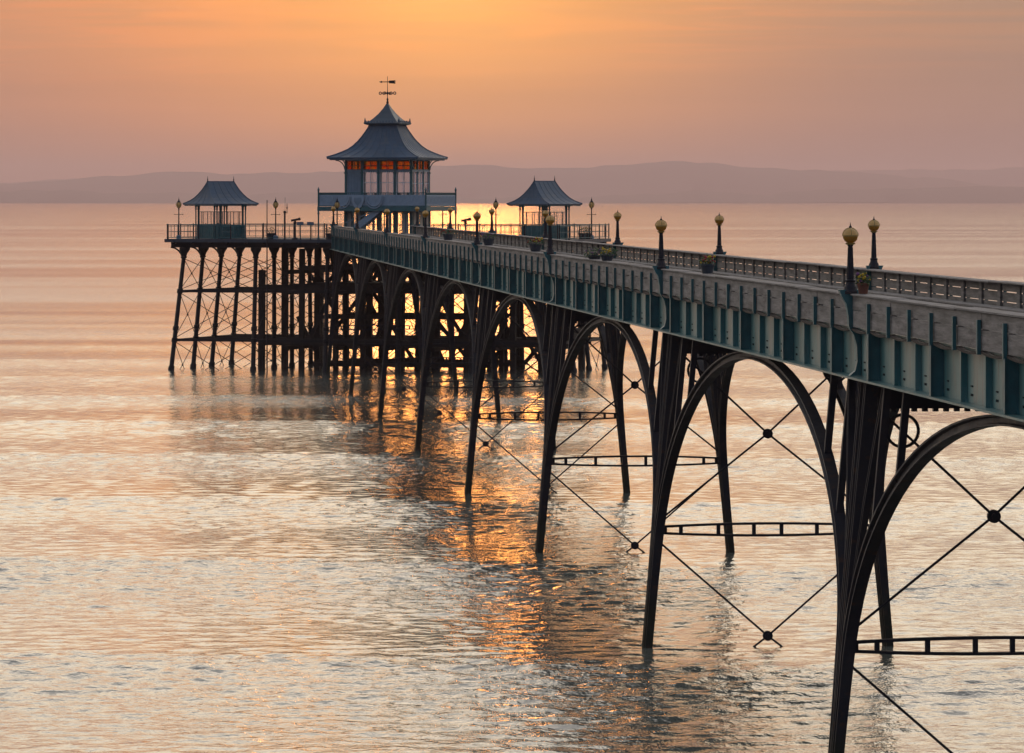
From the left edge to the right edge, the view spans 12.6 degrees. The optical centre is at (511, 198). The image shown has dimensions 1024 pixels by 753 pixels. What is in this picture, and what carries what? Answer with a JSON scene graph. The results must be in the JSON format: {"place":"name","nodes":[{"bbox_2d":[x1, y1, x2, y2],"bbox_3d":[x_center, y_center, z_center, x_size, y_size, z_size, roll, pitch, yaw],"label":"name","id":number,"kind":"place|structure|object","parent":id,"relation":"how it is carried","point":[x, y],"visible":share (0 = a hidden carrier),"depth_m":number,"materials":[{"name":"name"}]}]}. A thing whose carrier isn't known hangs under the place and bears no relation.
{"place":"outdoors","nodes":[
{"label":"outdoors","id":0,"kind":"place"},
{"bbox_2d":[0,203,1023,752],"bbox_3d":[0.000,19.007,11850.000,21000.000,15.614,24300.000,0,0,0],"label":"water","id":1,"kind":"structure","parent":0,"point":[226,557],"depth_m":152.84,"materials":[{"name":"grey liquid"}]},
{"bbox_2d":[266,216,267,370],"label":"mast","id":2,"kind":"object","parent":1,"relation":"in","point":[267,297],"visible":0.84,"depth_m":303.72,"materials":[{"name":"black metal"}]},
{"bbox_2d":[326,251,421,373],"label":"pier trestle","id":3,"kind":"object","parent":1,"relation":"in","point":[341,259],"visible":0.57,"depth_m":298.97,"materials":[{"name":"metal"}]},
{"bbox_2d":[330,225,413,249],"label":"deck span","id":4,"kind":"object","parent":3,"relation":"on","point":[332,242],"visible":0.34,"depth_m":301.14,"materials":[{"name":"teal paint"}]},
{"bbox_2d":[164,238,610,372],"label":"pierhead","id":5,"kind":"object","parent":1,"relation":"in","point":[255,245],"visible":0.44,"depth_m":306.21,"materials":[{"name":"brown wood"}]},
{"bbox_2d":[174,199,182,238],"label":"lantern post","id":6,"kind":"object","parent":5,"relation":"on","point":[178,204],"visible":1,"depth_m":306.96,"materials":[{"name":"black metal"}]},
{"bbox_2d":[183,177,258,238],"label":"shelter","id":7,"kind":"object","parent":5,"relation":"on","point":[216,194],"visible":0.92,"depth_m":308.27,"materials":[{"name":"blue metal"}]},
{"bbox_2d":[167,223,327,238],"bbox_3d":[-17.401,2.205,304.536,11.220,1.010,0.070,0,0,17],"label":"railing","id":8,"kind":"object","parent":5,"relation":"on","point":[262,226],"visible":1,"depth_m":304.35,"materials":[{"name":"black metal"}]},
{"bbox_2d":[268,227,274,238],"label":"plant tub","id":9,"kind":"object","parent":5,"relation":"on","point":[271,234],"visible":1,"depth_m":304.73,"materials":[{"name":"black plant"}]},
{"bbox_2d":[271,198,279,238],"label":"lantern post","id":10,"kind":"object","parent":5,"relation":"on","point":[275,204],"visible":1,"depth_m":304.69,"materials":[{"name":"black metal"}]},
{"bbox_2d":[283,207,287,238],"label":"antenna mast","id":11,"kind":"object","parent":5,"relation":"on","point":[284,212],"visible":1,"depth_m":304.20,"materials":[{"name":"black metal"}]},
{"bbox_2d":[291,218,300,238],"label":"telescope","id":12,"kind":"object","parent":5,"relation":"on","point":[295,220],"visible":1,"depth_m":304.70,"materials":[{"name":"black metal"}]},
{"bbox_2d":[307,222,313,238],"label":"notice board","id":13,"kind":"object","parent":5,"relation":"on","point":[310,223],"visible":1,"depth_m":303.56,"materials":[{"name":"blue metal"}]},
{"bbox_2d":[325,227,330,238],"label":"plant tub","id":14,"kind":"object","parent":5,"relation":"on","point":[328,235],"visible":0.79,"depth_m":303.42,"materials":[{"name":"black plant"}]},
{"bbox_2d":[332,199,341,224],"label":"lantern post","id":15,"kind":"object","parent":5,"relation":"on","point":[337,204],"visible":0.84,"depth_m":303.99,"materials":[{"name":"black metal"}]},
{"bbox_2d":[317,76,456,238],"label":"pavilion","id":16,"kind":"structure","parent":5,"relation":"on","point":[387,136],"depth_m":306.28,"materials":[{"name":"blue metal"}]},
{"bbox_2d":[347,161,360,169],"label":"window","id":17,"kind":"structure","parent":16,"relation":"in","point":[347,161],"depth_m":306.75,"materials":[{"name":"teal paint"}]},
{"bbox_2d":[346,211,383,228],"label":"staircase","id":18,"kind":"structure","parent":16,"relation":"attached to","point":[367,220],"depth_m":305.38,"materials":[{"name":"metal"}]},
{"bbox_2d":[363,161,376,169],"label":"window","id":19,"kind":"structure","parent":16,"relation":"in","point":[370,165],"depth_m":306.45,"materials":[{"name":"teal paint"}]},
{"bbox_2d":[363,171,376,194],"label":"window","id":20,"kind":"structure","parent":16,"relation":"in","point":[370,182],"depth_m":306.45,"materials":[{"name":"white"}]},
{"bbox_2d":[381,172,388,194],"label":"window","id":21,"kind":"structure","parent":16,"relation":"in","point":[388,172],"depth_m":309.99,"materials":[{"name":"white"}]},
{"bbox_2d":[380,161,393,169],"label":"window","id":22,"kind":"structure","parent":16,"relation":"in","point":[386,165],"depth_m":306.08,"materials":[{"name":"teal paint"}]},
{"bbox_2d":[380,171,393,194],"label":"window","id":23,"kind":"structure","parent":16,"relation":"in","point":[386,182],"depth_m":306.15,"materials":[{"name":"white"}]},
{"bbox_2d":[397,172,404,191],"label":"window","id":24,"kind":"structure","parent":16,"relation":"in","point":[404,172],"depth_m":309.61,"materials":[{"name":"white"}]},
{"bbox_2d":[396,161,409,169],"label":"window","id":25,"kind":"structure","parent":16,"relation":"in","point":[403,165],"depth_m":305.78,"materials":[{"name":"teal paint"}]},
{"bbox_2d":[396,171,409,194],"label":"window","id":26,"kind":"structure","parent":16,"relation":"in","point":[403,182],"depth_m":305.78,"materials":[{"name":"white"}]},
{"bbox_2d":[413,171,416,194],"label":"window","id":27,"kind":"structure","parent":16,"relation":"in","point":[414,183],"depth_m":306.30,"materials":[{"name":"white"}]},
{"bbox_2d":[419,171,422,194],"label":"window","id":28,"kind":"structure","parent":16,"relation":"in","point":[420,183],"depth_m":307.50,"materials":[{"name":"white"}]},
{"bbox_2d":[246,223,605,238],"bbox_3d":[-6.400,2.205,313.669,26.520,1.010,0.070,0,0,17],"label":"railing","id":29,"kind":"object","parent":5,"relation":"on","point":[324,230],"visible":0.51,"depth_m":314.02,"materials":[{"name":"black metal"}]},
{"bbox_2d":[461,218,470,229],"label":"telescope","id":30,"kind":"object","parent":5,"relation":"on","point":[465,220],"visible":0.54,"depth_m":302.01,"materials":[{"name":"black metal"}]},
{"bbox_2d":[493,199,499,237],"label":"lantern post","id":31,"kind":"object","parent":5,"relation":"on","point":[495,204],"visible":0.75,"depth_m":301.44,"materials":[{"name":"black metal"}]},
{"bbox_2d":[506,176,581,239],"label":"shelter","id":32,"kind":"object","parent":5,"relation":"on","point":[542,195],"visible":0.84,"depth_m":301.66,"materials":[{"name":"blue metal"}]},
{"bbox_2d":[578,227,586,238],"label":"plant tub","id":33,"kind":"object","parent":5,"relation":"on","point":[584,234],"visible":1,"depth_m":304.76,"materials":[{"name":"grey plant"}]},
{"bbox_2d":[559,224,609,239],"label":"railing","id":34,"kind":"object","parent":5,"relation":"on","point":[581,226],"visible":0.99,"depth_m":303.37,"materials":[{"name":"black metal"}]},
{"bbox_2d":[583,227,591,238],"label":"plant tub","id":35,"kind":"object","parent":5,"relation":"on","point":[587,232],"visible":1,"depth_m":305.56,"materials":[{"name":"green plant"}]},
{"bbox_2d":[587,197,595,238],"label":"lantern post","id":36,"kind":"object","parent":5,"relation":"on","point":[591,204],"visible":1,"depth_m":305.98,"materials":[{"name":"black metal"}]},
{"bbox_2d":[349,255,458,392],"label":"pier trestle","id":37,"kind":"object","parent":1,"relation":"in","point":[362,274],"visible":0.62,"depth_m":268.60,"materials":[{"name":"metal"}]},
{"bbox_2d":[334,226,446,255],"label":"deck span","id":38,"kind":"object","parent":37,"relation":"on","point":[345,241],"visible":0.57,"depth_m":283.80,"materials":[{"name":"teal metal"}]},
{"bbox_2d":[330,205,335,235],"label":"lamp post","id":39,"kind":"object","parent":38,"relation":"on","point":[333,209],"visible":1,"depth_m":298.95,"materials":[{"name":"black metal"}]},
{"bbox_2d":[414,206,420,233],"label":"lamp post","id":40,"kind":"object","parent":38,"relation":"on","point":[416,223],"visible":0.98,"depth_m":299.39,"materials":[{"name":"black metal"}]},
{"bbox_2d":[258,248,590,371],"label":"landing stage","id":41,"kind":"object","parent":1,"relation":"in","point":[514,331],"visible":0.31,"depth_m":306.37,"materials":[{"name":"black metal"}]},
{"bbox_2d":[376,261,500,417],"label":"pier trestle","id":42,"kind":"object","parent":1,"relation":"in","point":[393,282],"visible":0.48,"depth_m":238.21,"materials":[{"name":"metal"}]},
{"bbox_2d":[356,229,487,262],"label":"deck span","id":43,"kind":"object","parent":42,"relation":"on","point":[371,247],"visible":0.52,"depth_m":253.42,"materials":[{"name":"teal metal"}]},
{"bbox_2d":[353,207,359,254],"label":"lamp post","id":44,"kind":"object","parent":43,"relation":"on","point":[357,227],"visible":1,"depth_m":268.56,"materials":[{"name":"black metal"}]},
{"bbox_2d":[447,207,453,233],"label":"lamp post","id":45,"kind":"object","parent":43,"relation":"on","point":[450,209],"visible":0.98,"depth_m":269.02,"materials":[{"name":"black metal"}]},
{"bbox_2d":[386,233,540,272],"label":"deck span","id":46,"kind":"object","parent":42,"relation":"on","point":[406,252],"visible":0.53,"depth_m":222.97,"materials":[{"name":"teal metal"}]},
{"bbox_2d":[382,208,390,261],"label":"lamp post","id":47,"kind":"object","parent":46,"relation":"on","point":[386,231],"visible":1,"depth_m":238.17,"materials":[{"name":"black metal"}]},
{"bbox_2d":[488,208,495,232],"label":"lamp post","id":48,"kind":"object","parent":46,"relation":"on","point":[491,212],"visible":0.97,"depth_m":238.63,"materials":[{"name":"black metal"}]},
{"bbox_2d":[410,270,555,449],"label":"pier trestle","id":49,"kind":"object","parent":1,"relation":"in","point":[430,310],"visible":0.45,"depth_m":207.61,"materials":[{"name":"metal"}]},
{"bbox_2d":[455,281,630,493],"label":"pier trestle","id":50,"kind":"object","parent":1,"relation":"in","point":[613,339],"visible":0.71,"depth_m":177.48,"materials":[{"name":"metal"}]},
{"bbox_2d":[424,238,611,284],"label":"deck span","id":51,"kind":"object","parent":50,"relation":"on","point":[458,263],"visible":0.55,"depth_m":192.40,"materials":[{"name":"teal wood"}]},
{"bbox_2d":[420,208,429,271],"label":"lamp post","id":52,"kind":"object","parent":51,"relation":"on","point":[425,212],"visible":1,"depth_m":207.78,"materials":[{"name":"black metal"}]},
{"bbox_2d":[440,228,455,239],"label":"flower pot","id":53,"kind":"object","parent":51,"relation":"on","point":[446,236],"visible":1,"depth_m":195.97,"materials":[{"name":"green plant"}]},
{"bbox_2d":[541,208,548,249],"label":"lamp post","id":54,"kind":"object","parent":51,"relation":"on","point":[545,213],"visible":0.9,"depth_m":208.23,"materials":[{"name":"black metal"}]},
{"bbox_2d":[517,297,734,552],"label":"pier trestle","id":55,"kind":"object","parent":1,"relation":"in","point":[557,366],"visible":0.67,"depth_m":147.07,"materials":[{"name":"metal"}]},
{"bbox_2d":[475,245,712,303],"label":"deck span","id":56,"kind":"object","parent":55,"relation":"on","point":[519,273],"visible":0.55,"depth_m":161.24,"materials":[{"name":"teal metal"}]},
{"bbox_2d":[471,212,481,283],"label":"lamp post","id":57,"kind":"object","parent":56,"relation":"on","point":[477,217],"visible":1,"depth_m":177.40,"materials":[{"name":"black metal"}]},
{"bbox_2d":[481,233,495,244],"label":"flower pot","id":58,"kind":"object","parent":56,"relation":"on","point":[487,240],"visible":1,"depth_m":174.10,"materials":[{"name":"green plant"}]},
{"bbox_2d":[527,237,543,250],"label":"flower pot","id":59,"kind":"object","parent":56,"relation":"on","point":[534,246],"visible":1,"depth_m":154.21,"materials":[{"name":"grey ceramic"}]},
{"bbox_2d":[612,210,623,258],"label":"lamp post","id":60,"kind":"object","parent":56,"relation":"on","point":[617,217],"visible":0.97,"depth_m":177.85,"materials":[{"name":"black metal"}]},
{"bbox_2d":[608,319,898,647],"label":"pier trestle","id":61,"kind":"object","parent":1,"relation":"in","point":[669,420],"visible":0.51,"depth_m":116.71,"materials":[{"name":"metal"}]},
{"bbox_2d":[548,254,865,330],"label":"deck span","id":62,"kind":"object","parent":61,"relation":"on","point":[624,297],"visible":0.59,"depth_m":129.94,"materials":[{"name":"teal metal"}]},
{"bbox_2d":[543,214,555,301],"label":"lamp post","id":63,"kind":"object","parent":62,"relation":"on","point":[550,219],"visible":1,"depth_m":147.01,"materials":[{"name":"black metal"}]},
{"bbox_2d":[584,247,603,258],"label":"flower pot","id":64,"kind":"object","parent":62,"relation":"on","point":[590,256],"visible":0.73,"depth_m":134.62,"materials":[{"name":"green plant"}]},
{"bbox_2d":[598,246,617,260],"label":"flower pot","id":65,"kind":"object","parent":62,"relation":"on","point":[607,256],"visible":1,"depth_m":131.06,"materials":[{"name":"green plant"}]},
{"bbox_2d":[713,213,725,270],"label":"lamp post","id":66,"kind":"object","parent":62,"relation":"on","point":[719,219],"visible":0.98,"depth_m":147.46,"materials":[{"name":"black metal"}]},
{"bbox_2d":[752,356,1023,752],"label":"pier trestle","id":67,"kind":"object","parent":1,"relation":"in","point":[857,542],"visible":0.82,"depth_m":86.12,"materials":[{"name":"metal"}]},
{"bbox_2d":[659,269,1023,377],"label":"deck span","id":68,"kind":"object","parent":67,"relation":"on","point":[816,335],"visible":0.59,"depth_m":100.79,"materials":[{"name":"teal metal"}]},
{"bbox_2d":[652,218,668,329],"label":"lamp post","id":69,"kind":"object","parent":68,"relation":"on","point":[661,225],"visible":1,"depth_m":116.62,"materials":[{"name":"black metal"}]},
{"bbox_2d":[699,255,715,273],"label":"flower pot","id":70,"kind":"object","parent":68,"relation":"on","point":[707,267],"visible":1,"depth_m":108.53,"materials":[{"name":"grey ceramic"}]},
{"bbox_2d":[866,217,882,289],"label":"lamp post","id":71,"kind":"object","parent":68,"relation":"on","point":[873,225],"visible":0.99,"depth_m":117.07,"materials":[{"name":"black metal"}]},
{"bbox_2d":[0,161,1023,198],"bbox_3d":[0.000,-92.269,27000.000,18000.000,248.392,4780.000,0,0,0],"label":"hills","id":72,"kind":"structure","parent":0,"point":[497,182],"depth_m":25812.04,"materials":[{"name":"grey"}]},
{"bbox_2d":[0,186,1023,202],"bbox_3d":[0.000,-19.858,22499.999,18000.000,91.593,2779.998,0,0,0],"label":"hills","id":73,"kind":"structure","parent":0,"point":[978,194],"depth_m":21663.65,"materials":[{"name":"grey"}]},
{"bbox_2d":[0,0,1023,182],"label":"sky","id":74,"kind":"structure","parent":0,"point":[89,88],"materials":[{"name":"orange"}]},
{"bbox_2d":[5,167,1023,185],"bbox_3d":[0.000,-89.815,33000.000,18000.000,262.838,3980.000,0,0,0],"label":"hills","id":75,"kind":"structure","parent":0,"point":[1009,176],"depth_m":32359.85,"materials":[{"name":"grey"}]},
{"bbox_3d":[11.521,8.589,56.143,6.789,10.503,30.502,0,0,-5],"label":"pier trestle","id":76,"kind":"object","parent":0,"visible":0},
{"bbox_2d":[847,294,1023,421],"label":"deck span","id":77,"kind":"object","parent":76,"relation":"on","point":[961,365],"visible":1,"depth_m":77.08,"materials":[{"name":"teal paint"}]},
{"bbox_2d":[837,222,860,375],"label":"lamp post","id":78,"kind":"object","parent":77,"relation":"on","point":[850,234],"visible":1,"depth_m":86.23,"materials":[{"name":"black metal"}]},
{"bbox_2d":[855,271,871,293],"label":"flower pot","id":79,"kind":"object","parent":77,"relation":"on","point":[863,286],"visible":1,"depth_m":85.74,"materials":[{"name":"ceramic"}]}
]}

